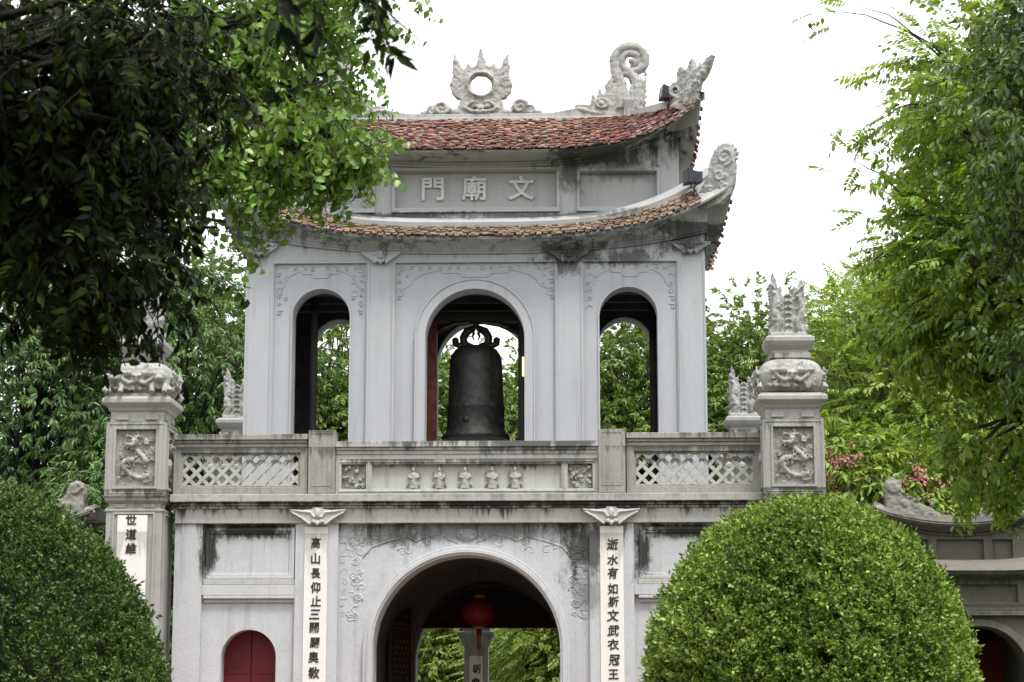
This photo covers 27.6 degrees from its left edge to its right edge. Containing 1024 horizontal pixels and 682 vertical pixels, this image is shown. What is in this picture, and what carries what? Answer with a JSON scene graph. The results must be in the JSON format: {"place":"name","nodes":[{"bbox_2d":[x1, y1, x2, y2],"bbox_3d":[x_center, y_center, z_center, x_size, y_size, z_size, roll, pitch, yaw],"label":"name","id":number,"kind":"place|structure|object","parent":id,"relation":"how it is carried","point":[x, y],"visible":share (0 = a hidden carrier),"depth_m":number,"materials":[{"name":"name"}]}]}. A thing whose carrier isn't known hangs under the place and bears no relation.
{"place":"outdoors","nodes":[
{"label":"outdoors","id":0,"kind":"place"},
{"bbox_2d":[457,628,495,681],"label":"inscribed pillar","id":1,"kind":"structure","parent":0,"point":[476,664],"depth_m":59.04,"materials":[{"name":"stone"}]},
{"bbox_2d":[0,0,1022,483],"label":"sky","id":2,"kind":"structure","parent":0,"point":[771,94],"materials":[{"name":"white"}]},
{"label":"ground","id":3,"kind":"structure","parent":0,"visible":0},
{"bbox_2d":[53,481,105,592],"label":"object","id":4,"kind":"structure","parent":3,"relation":"on","point":[75,497],"depth_m":40.94,"materials":[{"name":"stone"}]},
{"bbox_2d":[0,476,173,681],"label":"topiary bush","id":5,"kind":"object","parent":3,"relation":"on","point":[61,620],"visible":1,"depth_m":19.22,"materials":[{"name":"green plant"}]},
{"bbox_2d":[0,263,199,512],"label":"evergreen tree","id":6,"kind":"object","parent":3,"relation":"on","point":[32,406],"visible":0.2,"depth_m":49.15,"materials":[{"name":"green plant"}]},
{"bbox_2d":[41,455,210,654],"bbox_3d":[-8.311,6.537,45.790,7.541,8.545,7.181,0,-10,2],"label":"broadleaf tree","id":7,"kind":"object","parent":3,"relation":"on","point":[93,492],"visible":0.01,"depth_m":45.07,"materials":[{"name":"green plant"}]},
{"bbox_2d":[0,237,328,488],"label":"evergreen tree","id":8,"kind":"object","parent":3,"relation":"on","point":[97,390],"visible":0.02,"depth_m":53.77,"materials":[{"name":"green plant"}]},
{"bbox_2d":[169,655,171,681],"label":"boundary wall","id":9,"kind":"structure","parent":3,"relation":"on","point":[170,658],"depth_m":39.61,"materials":[{"name":"stone"}]},
{"bbox_2d":[4,254,348,619],"bbox_3d":[-7.568,4.067,49.146,8.182,12.312,8.109,0,-10,2],"label":"evergreen tree","id":10,"kind":"object","parent":3,"relation":"on","point":[211,399],"visible":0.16,"depth_m":48.15,"materials":[{"name":"green plant"}]},
{"bbox_2d":[0,0,418,395],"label":"mango tree","id":11,"kind":"object","parent":3,"relation":"on","point":[54,141],"visible":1,"depth_m":11.99,"materials":[{"name":"green plant"}]},
{"bbox_2d":[0,0,443,296],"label":"fig tree","id":12,"kind":"object","parent":3,"relation":"on","point":[314,146],"visible":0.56,"depth_m":23.51,"materials":[{"name":"green plant"}]},
{"bbox_2d":[197,291,448,644],"bbox_3d":[-4.872,4.639,55.303,8.479,13.339,8.138,0,-10,2],"label":"broadleaf tree","id":13,"kind":"object","parent":3,"relation":"on","point":[331,418],"visible":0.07,"depth_m":54.59,"materials":[{"name":"green plant"}]},
{"bbox_2d":[330,335,517,440],"bbox_3d":[-1.723,5.622,56.786,7.668,11.962,8.436,9,-14,-43],"label":"broadleaf tree","id":14,"kind":"object","parent":3,"relation":"on","point":[443,376],"visible":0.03,"depth_m":55.91,"materials":[{"name":"green plant"}]},
{"bbox_2d":[102,42,827,681],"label":"temple gate","id":15,"kind":"structure","parent":3,"relation":"on","point":[306,550],"depth_m":35.88,"materials":[{"name":"paint"}]},
{"bbox_2d":[224,630,275,681],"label":"door","id":16,"kind":"structure","parent":15,"relation":"in","point":[246,645],"depth_m":35.18,"materials":[{"name":"red paint"}]},
{"bbox_2d":[388,608,413,681],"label":"door leaf","id":17,"kind":"object","parent":15,"relation":"attached to","point":[401,652],"visible":0.99,"depth_m":38.11,"materials":[{"name":"brown wood"}]},
{"bbox_2d":[427,313,523,440],"bbox_3d":[-0.683,1.272,39.411,2.200,4.070,0.262,0,-10,2],"label":"bell frame","id":18,"kind":"object","parent":15,"relation":"on","point":[452,320],"visible":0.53,"depth_m":39.54,"materials":[{"name":"paint"}]},
{"bbox_2d":[441,322,509,440],"bbox_3d":[-0.683,0.732,39.518,1.302,2.311,1.302,0,-10,2],"label":"temple bell","id":19,"kind":"object","parent":18,"relation":"hanging from","point":[475,409],"visible":0.99,"depth_m":39.07,"materials":[{"name":"brown metal"}]},
{"bbox_2d":[522,356,523,377],"bbox_3d":[0.262,0.484,39.378,0.140,0.410,0.100,0,-10,2],"label":"wall lamp","id":20,"kind":"object","parent":18,"relation":"attached to","point":[523,366],"visible":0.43,"depth_m":39.33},
{"bbox_2d":[461,568,496,649],"bbox_3d":[-0.595,4.949,37.754,0.650,1.690,0.640,0,-10,2],"label":"red lantern","id":21,"kind":"object","parent":15,"relation":"hanging from","point":[479,612],"visible":1,"depth_m":37.56,"materials":[{"name":"fabric"}]},
{"bbox_2d":[422,586,556,627],"bbox_3d":[-0.470,5.588,43.783,3.100,0.870,0.200,0,-10,2],"label":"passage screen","id":22,"kind":"object","parent":15,"relation":"attached to","point":[515,609],"visible":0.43,"depth_m":43.75,"materials":[{"name":"brown wood"}]},
{"bbox_2d":[658,84,673,109],"bbox_3d":[2.926,-4.526,39.054,0.324,0.498,0.383,1,-10,-8],"label":"floodlight","id":23,"kind":"object","parent":15,"relation":"attached to","point":[664,94],"visible":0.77,"depth_m":38.94,"materials":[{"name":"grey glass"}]},
{"bbox_2d":[683,168,702,194],"bbox_3d":[3.305,-2.879,38.089,0.298,0.475,0.383,2,-10,-13],"label":"floodlight","id":24,"kind":"object","parent":15,"relation":"attached to","point":[691,177],"visible":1,"depth_m":38.01,"materials":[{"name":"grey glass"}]},
{"bbox_2d":[418,628,528,681],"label":"broadleaf tree","id":25,"kind":"object","parent":3,"relation":"on","point":[437,653],"visible":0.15,"depth_m":68.18,"materials":[{"name":"green plant"}]},
{"bbox_2d":[421,628,559,681],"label":"broadleaf tree","id":26,"kind":"object","parent":3,"relation":"on","point":[512,663],"visible":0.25,"depth_m":63.91,"materials":[{"name":"green plant"}]},
{"bbox_2d":[438,340,648,474],"bbox_3d":[0.672,5.680,55.816,9.098,11.525,7.692,0,-10,2],"label":"broadleaf tree","id":27,"kind":"object","parent":3,"relation":"on","point":[513,395],"visible":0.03,"depth_m":54.96,"materials":[{"name":"green plant"}]},
{"bbox_2d":[513,313,747,661],"bbox_3d":[3.654,4.629,54.845,8.900,13.196,8.137,0,-10,2],"label":"broadleaf tree","id":28,"kind":"object","parent":3,"relation":"on","point":[629,357],"visible":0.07,"depth_m":53.93,"materials":[{"name":"green plant"}]},
{"bbox_2d":[612,270,885,488],"bbox_3d":[6.733,4.443,53.777,8.920,13.203,9.674,7,-12,-36],"label":"broadleaf tree","id":29,"kind":"object","parent":3,"relation":"on","point":[754,339],"visible":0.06,"depth_m":53.67,"materials":[{"name":"green plant"}]},
{"bbox_2d":[637,488,984,681],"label":"topiary bush","id":30,"kind":"object","parent":3,"relation":"on","point":[818,587],"visible":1,"depth_m":18.75,"materials":[{"name":"green plant"}]},
{"bbox_2d":[723,223,1023,525],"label":"broadleaf tree","id":31,"kind":"object","parent":3,"relation":"on","point":[865,402],"visible":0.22,"depth_m":46.40,"materials":[{"name":"green plant"}]},
{"bbox_2d":[787,0,1023,378],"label":"feathery tree","id":32,"kind":"object","parent":3,"relation":"on","point":[936,273],"visible":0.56,"depth_m":25.61,"materials":[{"name":"green plant"}]},
{"bbox_2d":[820,408,991,514],"bbox_3d":[7.446,5.309,43.362,5.596,7.859,4.617,0,-10,2],"label":"flowering tree","id":33,"kind":"object","parent":3,"relation":"on","point":[862,474],"visible":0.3,"depth_m":42.75,"materials":[{"name":"green plant"}]},
{"bbox_2d":[812,290,1023,525],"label":"broadleaf tree","id":34,"kind":"object","parent":3,"relation":"on","point":[872,381],"depth_m":54.53,"materials":[{"name":"green plant"}]},
{"bbox_2d":[823,33,1023,538],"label":"round leaf tree","id":35,"kind":"object","parent":3,"relation":"on","point":[1000,489],"visible":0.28,"depth_m":27.46,"materials":[{"name":"green plant"}]},
{"bbox_2d":[871,477,1023,681],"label":"side gate","id":36,"kind":"structure","parent":3,"relation":"on","point":[985,569],"depth_m":39.93,"materials":[{"name":"stone"}]},
{"bbox_2d":[971,642,1003,681],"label":"door","id":37,"kind":"structure","parent":36,"relation":"in","point":[991,660],"depth_m":40.46,"materials":[{"name":"red paint"}]},
{"bbox_2d":[914,0,1023,533],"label":"glossy leaf tree","id":38,"kind":"object","parent":3,"relation":"on","point":[1000,90],"visible":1,"depth_m":22.58,"materials":[{"name":"green plant"}]}
]}

